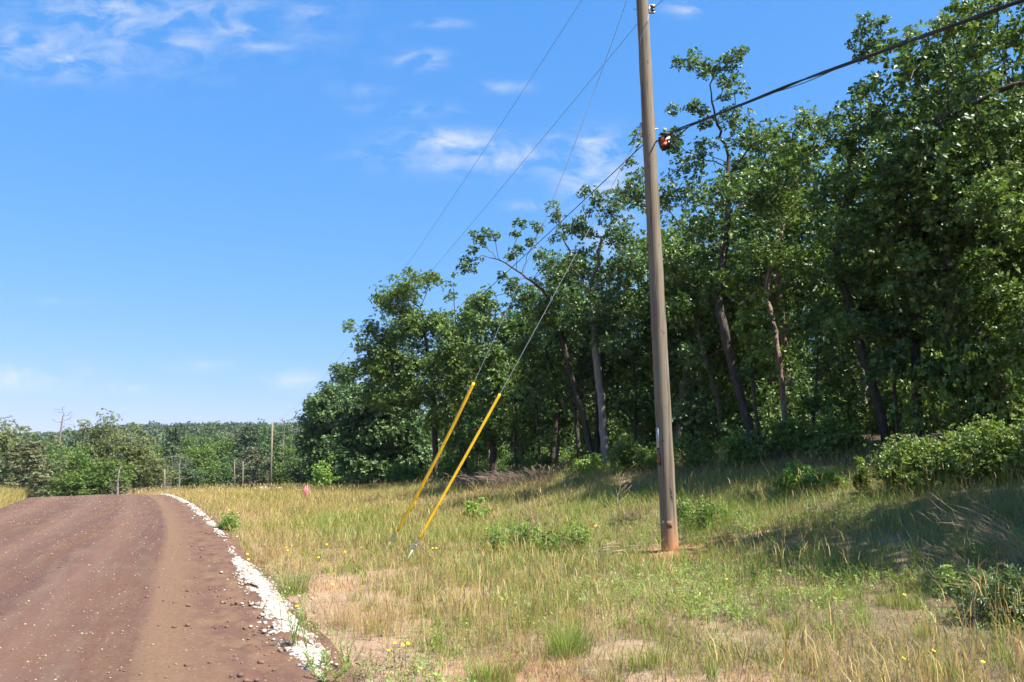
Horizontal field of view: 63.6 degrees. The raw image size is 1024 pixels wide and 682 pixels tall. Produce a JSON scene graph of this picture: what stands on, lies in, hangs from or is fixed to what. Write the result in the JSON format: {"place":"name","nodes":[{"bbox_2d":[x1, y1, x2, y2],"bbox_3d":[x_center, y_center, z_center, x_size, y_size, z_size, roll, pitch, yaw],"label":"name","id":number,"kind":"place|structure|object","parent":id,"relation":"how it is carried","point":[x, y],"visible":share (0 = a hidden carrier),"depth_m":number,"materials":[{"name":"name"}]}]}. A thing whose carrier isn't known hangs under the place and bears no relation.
{"place":"outdoors","nodes":[
{"label":"outdoors","id":0,"kind":"place"},
{"bbox_2d":[0,494,364,681],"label":"road","id":1,"kind":"structure","parent":0,"point":[149,615],"depth_m":9.71,"materials":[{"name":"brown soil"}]},
{"bbox_2d":[156,494,411,681],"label":"white gravel","id":2,"kind":"structure","parent":1,"relation":"on","point":[271,604],"depth_m":9.64,"materials":[{"name":"white gravel"}]},
{"bbox_2d":[0,0,1023,433],"label":"sky","id":3,"kind":"structure","parent":0,"point":[198,198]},
{"bbox_2d":[0,429,1023,681],"bbox_3d":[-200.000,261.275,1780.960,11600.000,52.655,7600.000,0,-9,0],"label":"ground","id":4,"kind":"structure","parent":0,"point":[375,643],"depth_m":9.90,"materials":[{"name":"green plant"}]},
{"bbox_2d":[0,415,36,488],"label":"broadleaf tree","id":5,"kind":"object","parent":4,"relation":"on","point":[8,435],"visible":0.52,"depth_m":102.87,"materials":[{"name":"green plant"}]},
{"bbox_2d":[0,441,69,498],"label":"juniper tree","id":6,"kind":"object","parent":4,"relation":"on","point":[32,449],"visible":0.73,"depth_m":80.66,"materials":[{"name":"green plant"}]},
{"bbox_2d":[7,436,67,496],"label":"oak tree","id":7,"kind":"object","parent":4,"relation":"on","point":[48,449],"visible":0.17,"depth_m":98.28,"materials":[{"name":"green plant"}]},
{"bbox_2d":[44,441,100,496],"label":"broadleaf tree","id":8,"kind":"object","parent":4,"relation":"on","point":[72,463],"visible":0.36,"depth_m":90.30,"materials":[{"name":"green plant"}]},
{"bbox_2d":[45,463,113,496],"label":"broadleaf tree","id":9,"kind":"object","parent":4,"relation":"on","point":[74,483],"visible":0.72,"depth_m":80.86,"materials":[{"name":"green plant"}]},
{"bbox_2d":[62,408,127,493],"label":"broadleaf tree","id":10,"kind":"object","parent":4,"relation":"on","point":[102,448],"visible":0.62,"depth_m":96.66,"materials":[{"name":"green plant"}]},
{"bbox_2d":[74,454,139,494],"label":"broadleaf tree","id":11,"kind":"object","parent":4,"relation":"on","point":[123,476],"visible":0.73,"depth_m":82.42,"materials":[{"name":"plant"}]},
{"bbox_2d":[94,423,166,492],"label":"broadleaf tree","id":12,"kind":"object","parent":4,"relation":"on","point":[140,457],"visible":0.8,"depth_m":93.99,"materials":[{"name":"green plant"}]},
{"bbox_2d":[129,450,181,491],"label":"broadleaf tree","id":13,"kind":"object","parent":4,"relation":"on","point":[158,472],"visible":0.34,"depth_m":98.61,"materials":[{"name":"green plant"}]},
{"bbox_2d":[159,422,189,489],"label":"tree","id":14,"kind":"object","parent":4,"relation":"on","point":[173,437],"visible":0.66,"depth_m":138.52,"materials":[{"name":"green plant"}]},
{"bbox_2d":[166,460,210,490],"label":"oak tree","id":15,"kind":"object","parent":4,"relation":"on","point":[192,481],"visible":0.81,"depth_m":113.92,"materials":[{"name":"green plant"}]},
{"bbox_2d":[171,436,226,487],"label":"broadleaf tree","id":16,"kind":"object","parent":4,"relation":"on","point":[203,464],"visible":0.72,"depth_m":122.87,"materials":[{"name":"green plant"}]},
{"bbox_2d":[201,434,245,487],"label":"broadleaf tree","id":17,"kind":"object","parent":4,"relation":"on","point":[225,447],"visible":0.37,"depth_m":147.81,"materials":[{"name":"green plant"}]},
{"bbox_2d":[210,452,254,487],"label":"oak tree","id":18,"kind":"object","parent":4,"relation":"on","point":[226,465],"visible":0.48,"depth_m":137.38,"materials":[{"name":"green plant"}]},
{"bbox_2d":[230,424,266,486],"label":"tree","id":19,"kind":"object","parent":4,"relation":"on","point":[254,440],"visible":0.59,"depth_m":148.28,"materials":[{"name":"green plant"}]},
{"bbox_2d":[229,446,272,488],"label":"juniper tree","id":20,"kind":"object","parent":4,"relation":"on","point":[248,456],"visible":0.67,"depth_m":129.82,"materials":[{"name":"green plant"}]},
{"bbox_2d":[256,419,299,481],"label":"oak tree","id":21,"kind":"object","parent":4,"relation":"on","point":[267,442],"visible":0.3,"depth_m":126.10,"materials":[{"name":"green plant"}]},
{"bbox_2d":[267,435,308,486],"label":"broadleaf tree","id":22,"kind":"object","parent":4,"relation":"on","point":[278,464],"visible":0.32,"depth_m":104.31,"materials":[{"name":"green plant"}]},
{"bbox_2d":[0,420,580,466],"bbox_3d":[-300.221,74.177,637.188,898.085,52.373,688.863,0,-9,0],"label":"woods","id":23,"kind":"object","parent":4,"relation":"on","point":[153,429],"visible":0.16,"depth_m":484.51,"materials":[{"name":"green plant"}]},
{"bbox_2d":[268,555,318,595],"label":"grass tuft","id":24,"kind":"object","parent":4,"relation":"on","point":[291,583],"visible":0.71,"depth_m":11.26,"materials":[{"name":"green plant"}]},
{"bbox_2d":[281,449,310,487],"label":"oak tree","id":25,"kind":"object","parent":4,"relation":"on","point":[293,469],"visible":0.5,"depth_m":94.02,"materials":[{"name":"green plant"}]},
{"bbox_2d":[304,452,340,487],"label":"bush","id":26,"kind":"object","parent":4,"relation":"on","point":[320,469],"visible":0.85,"depth_m":70.83,"materials":[{"name":"green plant"}]},
{"bbox_2d":[290,362,364,486],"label":"oak tree","id":27,"kind":"object","parent":4,"relation":"on","point":[322,413],"visible":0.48,"depth_m":77.44,"materials":[{"name":"green plant"}]},
{"bbox_2d":[312,592,375,630],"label":"grass tuft","id":28,"kind":"object","parent":4,"relation":"on","point":[340,619],"visible":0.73,"depth_m":8.99,"materials":[{"name":"beige plant"}]},
{"bbox_2d":[339,592,412,637],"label":"grass tuft","id":29,"kind":"object","parent":4,"relation":"on","point":[383,626],"visible":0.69,"depth_m":8.57,"materials":[{"name":"beige plant"}]},
{"bbox_2d":[321,375,448,485],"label":"oak tree","id":30,"kind":"object","parent":4,"relation":"on","point":[372,444],"visible":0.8,"depth_m":61.48,"materials":[{"name":"green plant"}]},
{"bbox_2d":[384,462,429,483],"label":"bush","id":31,"kind":"object","parent":4,"relation":"on","point":[401,475],"visible":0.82,"depth_m":54.97,"materials":[{"name":"green plant"}]},
{"bbox_2d":[342,266,472,479],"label":"oak tree","id":32,"kind":"object","parent":4,"relation":"on","point":[381,362],"visible":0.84,"depth_m":54.14,"materials":[{"name":"green plant"}]},
{"bbox_2d":[418,272,489,470],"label":"oak tree","id":33,"kind":"object","parent":4,"relation":"on","point":[451,357],"visible":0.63,"depth_m":49.78,"materials":[{"name":"green plant"}]},
{"bbox_2d":[442,469,533,487],"bbox_3d":[-0.559,5.203,31.366,2.988,0.719,3.494,-8,-12,42],"label":"dead grass heap","id":34,"kind":"object","parent":4,"relation":"on","point":[504,474],"visible":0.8,"depth_m":31.12,"materials":[{"name":"beige plant"}]},
{"bbox_2d":[449,645,529,681],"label":"grass tuft","id":35,"kind":"object","parent":4,"relation":"on","point":[484,676],"visible":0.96,"depth_m":6.52,"materials":[{"name":"green plant"}]},
{"bbox_2d":[472,524,518,551],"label":"weed clump","id":36,"kind":"object","parent":4,"relation":"on","point":[497,533],"visible":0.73,"depth_m":15.21,"materials":[{"name":"green plant"}]},
{"bbox_2d":[450,284,541,473],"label":"oak tree","id":37,"kind":"object","parent":4,"relation":"on","point":[497,348],"visible":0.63,"depth_m":44.62,"materials":[{"name":"green plant"}]},
{"bbox_2d":[482,358,552,474],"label":"oak tree","id":38,"kind":"object","parent":4,"relation":"on","point":[517,416],"visible":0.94,"depth_m":36.74,"materials":[{"name":"green plant"}]},
{"bbox_2d":[455,217,595,457],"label":"oak tree","id":39,"kind":"object","parent":4,"relation":"on","point":[560,335],"visible":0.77,"depth_m":34.41,"materials":[{"name":"green plant"}]},
{"bbox_2d":[514,349,570,471],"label":"oak tree","id":40,"kind":"object","parent":4,"relation":"on","point":[546,401],"visible":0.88,"depth_m":34.48,"materials":[{"name":"green plant"}]},
{"bbox_2d":[498,246,587,457],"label":"oak tree","id":41,"kind":"object","parent":4,"relation":"on","point":[555,389],"visible":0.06,"depth_m":45.53,"materials":[{"name":"green plant"}]},
{"bbox_2d":[526,531,568,551],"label":"weed clump","id":42,"kind":"object","parent":4,"relation":"on","point":[548,537],"visible":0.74,"depth_m":14.98,"materials":[{"name":"green plant"}]},
{"bbox_2d":[507,354,588,462],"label":"oak tree","id":43,"kind":"object","parent":4,"relation":"on","point":[563,422],"visible":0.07,"depth_m":47.81,"materials":[{"name":"green plant"}]},
{"bbox_2d":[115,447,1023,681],"bbox_3d":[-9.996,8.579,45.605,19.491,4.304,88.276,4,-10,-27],"label":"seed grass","id":44,"kind":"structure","parent":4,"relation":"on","point":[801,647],"depth_m":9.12,"materials":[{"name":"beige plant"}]},
{"bbox_2d":[517,252,624,458],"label":"oak tree","id":45,"kind":"object","parent":4,"relation":"on","point":[576,426],"visible":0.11,"depth_m":40.34,"materials":[{"name":"green plant"}]},
{"bbox_2d":[535,612,609,660],"bbox_3d":[0.509,2.629,7.373,0.800,0.409,0.835,0,-9,0],"label":"grass tuft","id":46,"kind":"object","parent":4,"relation":"on","point":[573,638],"visible":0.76,"depth_m":7.34,"materials":[{"name":"green plant"}]},
{"bbox_2d":[568,451,609,473],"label":"bush","id":47,"kind":"object","parent":4,"relation":"on","point":[585,464],"visible":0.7,"depth_m":29.53,"materials":[{"name":"green plant"}]},
{"bbox_2d":[534,251,651,457],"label":"oak tree","id":48,"kind":"object","parent":4,"relation":"on","point":[586,358],"visible":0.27,"depth_m":36.87,"materials":[{"name":"green plant"}]},
{"bbox_2d":[542,182,665,463],"bbox_3d":[3.515,-0.869,32.274,4.720,11.674,4.439,0,-9,0],"label":"oak tree","id":49,"kind":"object","parent":4,"relation":"on","point":[614,302],"visible":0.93,"depth_m":32.21,"materials":[{"name":"green plant"}]},
{"bbox_2d":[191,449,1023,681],"bbox_3d":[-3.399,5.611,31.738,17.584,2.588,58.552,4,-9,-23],"label":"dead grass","id":50,"kind":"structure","parent":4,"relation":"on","point":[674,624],"depth_m":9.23,"materials":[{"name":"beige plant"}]},
{"bbox_2d":[567,352,654,437],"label":"oak tree","id":51,"kind":"object","parent":4,"relation":"on","point":[611,397],"visible":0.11,"depth_m":47.28,"materials":[{"name":"green plant"}]},
{"bbox_2d":[206,440,1023,681],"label":"weeds","id":52,"kind":"object","parent":4,"relation":"on","point":[424,663],"visible":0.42,"depth_m":10.30,"materials":[{"name":"green plant"}]},
{"bbox_2d":[604,430,645,471],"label":"bush","id":53,"kind":"object","parent":4,"relation":"on","point":[624,453],"visible":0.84,"depth_m":27.48,"materials":[{"name":"green plant"}]},
{"bbox_2d":[604,324,654,450],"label":"oak tree","id":54,"kind":"object","parent":4,"relation":"on","point":[642,410],"visible":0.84,"depth_m":34.17,"materials":[{"name":"green plant"}]},
{"bbox_2d":[619,403,684,448],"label":"bush","id":55,"kind":"object","parent":4,"relation":"on","point":[650,431],"visible":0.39,"depth_m":35.25,"materials":[{"name":"green plant"}]},
{"bbox_2d":[633,0,678,551],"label":"utility pole","id":56,"kind":"object","parent":4,"relation":"on","point":[665,465],"visible":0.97,"depth_m":14.68,"materials":[{"name":"brown wood"}]},
{"bbox_2d":[385,0,626,549],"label":"guy wire","id":57,"kind":"object","parent":56,"relation":"attached to","point":[437,455],"visible":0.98,"depth_m":15.86,"materials":[{"name":"metal"}]},
{"bbox_2d":[408,135,638,557],"bbox_3d":[0.164,0.163,14.918,4.486,8.132,0.052,-1,-9,6],"label":"guy wire","id":58,"kind":"object","parent":56,"relation":"attached to","point":[462,461],"visible":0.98,"depth_m":14.75,"materials":[{"name":"metal"}]},
{"bbox_2d":[655,0,1023,142],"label":"telecom cable","id":59,"kind":"object","parent":56,"relation":"attached to","point":[978,16],"visible":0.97,"depth_m":10.19,"materials":[{"name":"black rubber"}]},
{"bbox_2d":[632,442,679,469],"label":"bush","id":60,"kind":"object","parent":4,"relation":"on","point":[647,456],"visible":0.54,"depth_m":26.59,"materials":[{"name":"green plant"}]},
{"bbox_2d":[593,199,735,445],"bbox_3d":[6.557,-0.681,34.952,6.976,10.867,6.938,-6,-11,35],"label":"oak tree","id":61,"kind":"object","parent":4,"relation":"on","point":[669,247],"visible":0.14,"depth_m":34.56,"materials":[{"name":"green plant"}]},
{"bbox_2d":[614,537,739,560],"bbox_3d":[2.757,3.514,13.975,2.320,0.353,1.608,-3,-9,16],"label":"dirt mound","id":62,"kind":"object","parent":4,"relation":"on","point":[678,551],"visible":0.36,"depth_m":14.04,"materials":[{"name":"red soil"}]},
{"bbox_2d":[672,423,721,468],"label":"bush","id":63,"kind":"object","parent":4,"relation":"on","point":[696,453],"visible":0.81,"depth_m":24.63,"materials":[{"name":"green plant"}]},
{"bbox_2d":[668,337,727,439],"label":"oak tree","id":64,"kind":"object","parent":4,"relation":"on","point":[698,398],"visible":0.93,"depth_m":29.63,"materials":[{"name":"green plant"}]},
{"bbox_2d":[617,45,795,459],"bbox_3d":[5.902,-2.703,25.050,6.424,13.002,4.025,2,-9,-11],"label":"oak tree","id":65,"kind":"object","parent":4,"relation":"on","point":[711,282],"visible":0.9,"depth_m":25.32,"materials":[{"name":"green plant"}]},
{"bbox_2d":[677,495,738,526],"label":"weed clump","id":66,"kind":"object","parent":4,"relation":"on","point":[703,506],"visible":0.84,"depth_m":15.76,"materials":[{"name":"green plant"}]},
{"bbox_2d":[647,240,789,445],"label":"oak tree","id":67,"kind":"object","parent":4,"relation":"on","point":[706,329],"visible":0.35,"depth_m":32.19,"materials":[{"name":"green plant"}]},
{"bbox_2d":[703,405,756,444],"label":"bush","id":68,"kind":"object","parent":4,"relation":"on","point":[729,418],"visible":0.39,"depth_m":31.31,"materials":[{"name":"green plant"}]},
{"bbox_2d":[697,368,774,440],"bbox_3d":[9.239,2.460,34.117,3.286,3.554,2.740,-6,-11,36],"label":"bush","id":69,"kind":"object","parent":4,"relation":"on","point":[747,390],"visible":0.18,"depth_m":33.81,"materials":[{"name":"green plant"}]},
{"bbox_2d":[707,423,774,467],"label":"bush","id":70,"kind":"object","parent":4,"relation":"on","point":[734,449],"visible":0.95,"depth_m":22.64,"materials":[{"name":"green plant"}]},
{"bbox_2d":[713,264,780,462],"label":"oak tree","id":71,"kind":"object","parent":4,"relation":"on","point":[749,328],"visible":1,"depth_m":23.14,"materials":[{"name":"green plant"}]},
{"bbox_2d":[711,233,815,439],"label":"oak tree","id":72,"kind":"object","parent":4,"relation":"on","point":[786,293],"visible":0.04,"depth_m":34.99,"materials":[{"name":"green plant"}]},
{"bbox_2d":[722,362,844,442],"bbox_3d":[9.505,2.125,28.357,3.808,2.941,3.488,8,-12,-42],"label":"bush","id":73,"kind":"object","parent":4,"relation":"on","point":[795,396],"visible":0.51,"depth_m":28.14,"materials":[{"name":"green plant"}]},
{"bbox_2d":[736,100,845,432],"bbox_3d":[8.977,-2.027,25.625,3.322,11.188,3.676,0,-9,0],"label":"oak tree","id":74,"kind":"object","parent":4,"relation":"on","point":[773,256],"visible":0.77,"depth_m":25.66,"materials":[{"name":"green plant"}]},
{"bbox_2d":[757,414,824,455],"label":"bush","id":75,"kind":"object","parent":4,"relation":"on","point":[788,439],"visible":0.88,"depth_m":22.69,"materials":[{"name":"green plant"}]},
{"bbox_2d":[674,116,908,433],"bbox_3d":[9.980,-2.120,30.508,8.854,12.081,7.977,0,-9,0],"label":"oak tree","id":76,"kind":"object","parent":4,"relation":"on","point":[791,232],"visible":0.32,"depth_m":29.39,"materials":[{"name":"green plant"}]},
{"bbox_2d":[768,461,818,492],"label":"bush","id":77,"kind":"object","parent":4,"relation":"on","point":[789,475],"visible":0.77,"depth_m":17.50,"materials":[{"name":"green plant"}]},
{"bbox_2d":[784,306,856,431],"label":"oak tree","id":78,"kind":"object","parent":4,"relation":"on","point":[832,359],"visible":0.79,"depth_m":23.82,"materials":[{"name":"green plant"}]},
{"bbox_2d":[813,467,850,490],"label":"bush","id":79,"kind":"object","parent":4,"relation":"on","point":[828,475],"visible":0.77,"depth_m":17.00,"materials":[{"name":"green plant"}]},
{"bbox_2d":[798,335,872,433],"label":"oak tree","id":80,"kind":"object","parent":4,"relation":"on","point":[849,374],"visible":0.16,"depth_m":44.24,"materials":[{"name":"green plant"}]},
{"bbox_2d":[794,376,876,434],"bbox_3d":[12.666,2.446,32.151,3.322,2.700,2.770,-8,-12,41],"label":"bush","id":81,"kind":"object","parent":4,"relation":"on","point":[848,409],"visible":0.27,"depth_m":31.71,"materials":[{"name":"green plant"}]},
{"bbox_2d":[790,243,883,434],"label":"oak tree","id":82,"kind":"object","parent":4,"relation":"on","point":[859,374],"visible":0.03,"depth_m":37.71,"materials":[{"name":"green plant"}]},
{"bbox_2d":[800,405,879,453],"bbox_3d":[8.445,2.303,21.367,1.946,1.324,1.448,0,-9,0],"label":"bush","id":83,"kind":"object","parent":4,"relation":"on","point":[843,436],"visible":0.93,"depth_m":21.17,"materials":[{"name":"green plant"}]},
{"bbox_2d":[793,70,900,447],"bbox_3d":[8.848,-2.275,21.766,5.200,10.657,3.247,6,-10,-34],"label":"oak tree","id":84,"kind":"object","parent":4,"relation":"on","point":[843,231],"visible":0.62,"depth_m":21.44,"materials":[{"name":"green plant"}]},
{"bbox_2d":[851,455,870,492],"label":"bush","id":85,"kind":"object","parent":4,"relation":"on","point":[863,470],"visible":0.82,"depth_m":16.15,"materials":[{"name":"green plant"}]},
{"bbox_2d":[800,152,930,433],"bbox_3d":[13.562,-1.846,31.712,6.116,11.358,6.103,7,-11,-40],"label":"oak tree","id":86,"kind":"object","parent":4,"relation":"on","point":[862,308],"visible":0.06,"depth_m":31.13,"materials":[{"name":"green plant"}]},
{"bbox_2d":[857,374,912,434],"bbox_3d":[13.527,2.280,29.766,1.959,2.243,2.426,4,-9,-24],"label":"bush","id":87,"kind":"object","parent":4,"relation":"on","point":[887,400],"visible":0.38,"depth_m":29.49,"materials":[{"name":"green plant"}]},
{"bbox_2d":[764,19,1023,439],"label":"oak tree","id":88,"kind":"object","parent":4,"relation":"on","point":[888,206],"visible":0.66,"depth_m":20.05,"materials":[{"name":"green plant"}]},
{"bbox_2d":[858,313,936,441],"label":"oak tree","id":89,"kind":"object","parent":4,"relation":"on","point":[880,365],"visible":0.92,"depth_m":20.17,"materials":[{"name":"green plant"}]},
{"bbox_2d":[845,222,985,432],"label":"oak tree","id":90,"kind":"object","parent":4,"relation":"on","point":[882,310],"visible":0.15,"depth_m":29.45,"materials":[{"name":"green plant"}]},
{"bbox_2d":[856,427,975,488],"bbox_3d":[7.585,2.194,15.381,2.155,1.199,1.766,0,-9,0],"label":"bramble","id":91,"kind":"object","parent":4,"relation":"on","point":[908,456],"visible":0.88,"depth_m":15.20,"materials":[{"name":"green plant"}]},
{"bbox_2d":[890,343,945,431],"bbox_3d":[13.516,1.398,26.520,2.931,3.153,2.367,8,-12,-43],"label":"bush","id":92,"kind":"object","parent":4,"relation":"on","point":[934,393],"visible":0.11,"depth_m":26.26,"materials":[{"name":"green plant"}]},
{"bbox_2d":[844,10,994,440],"bbox_3d":[10.455,-2.868,20.795,3.181,11.559,5.304,-5,-10,29],"label":"oak tree","id":93,"kind":"object","parent":4,"relation":"on","point":[915,350],"visible":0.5,"depth_m":20.01,"materials":[{"name":"green plant"}]},
{"bbox_2d":[837,0,1023,381],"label":"oak tree","id":94,"kind":"object","parent":4,"relation":"on","point":[1015,77],"visible":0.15,"depth_m":20.98,"materials":[{"name":"green plant"}]},
{"bbox_2d":[913,324,990,435],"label":"oak tree","id":95,"kind":"object","parent":4,"relation":"on","point":[961,369],"visible":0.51,"depth_m":18.84,"materials":[{"name":"green plant"}]},
{"bbox_2d":[886,242,1023,440],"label":"bush","id":96,"kind":"object","parent":4,"relation":"on","point":[977,399],"visible":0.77,"depth_m":18.85,"materials":[{"name":"green plant"}]},
{"bbox_2d":[931,564,989,596],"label":"bush","id":97,"kind":"object","parent":4,"relation":"on","point":[960,577],"visible":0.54,"depth_m":9.19,"materials":[{"name":"green plant"}]},
{"bbox_2d":[898,0,1023,248],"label":"oak tree","id":98,"kind":"object","parent":4,"relation":"on","point":[994,189],"visible":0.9,"depth_m":17.74,"materials":[{"name":"green plant"}]},
{"bbox_2d":[917,484,1023,570],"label":"twig heap","id":99,"kind":"object","parent":4,"relation":"on","point":[1000,540],"visible":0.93,"depth_m":9.66,"materials":[{"name":"brown wood"}]},
{"bbox_2d":[924,413,1023,479],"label":"bramble","id":100,"kind":"object","parent":4,"relation":"on","point":[971,443],"visible":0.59,"depth_m":14.73,"materials":[{"name":"green plant"}]},
{"bbox_2d":[933,335,1023,434],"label":"bush","id":101,"kind":"object","parent":4,"relation":"on","point":[992,397],"visible":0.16,"depth_m":19.06,"materials":[{"name":"green plant"}]},
{"bbox_2d":[935,195,1023,436],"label":"oak tree","id":102,"kind":"object","parent":4,"relation":"on","point":[1009,343],"visible":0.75,"depth_m":18.87,"materials":[{"name":"green plant"}]},
{"bbox_2d":[944,563,1023,625],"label":"bush","id":103,"kind":"object","parent":4,"relation":"on","point":[992,581],"visible":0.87,"depth_m":7.96,"materials":[{"name":"green plant"}]},
{"bbox_2d":[979,413,1023,475],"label":"bramble","id":104,"kind":"object","parent":4,"relation":"on","point":[1019,442],"visible":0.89,"depth_m":14.43,"materials":[{"name":"green plant"}]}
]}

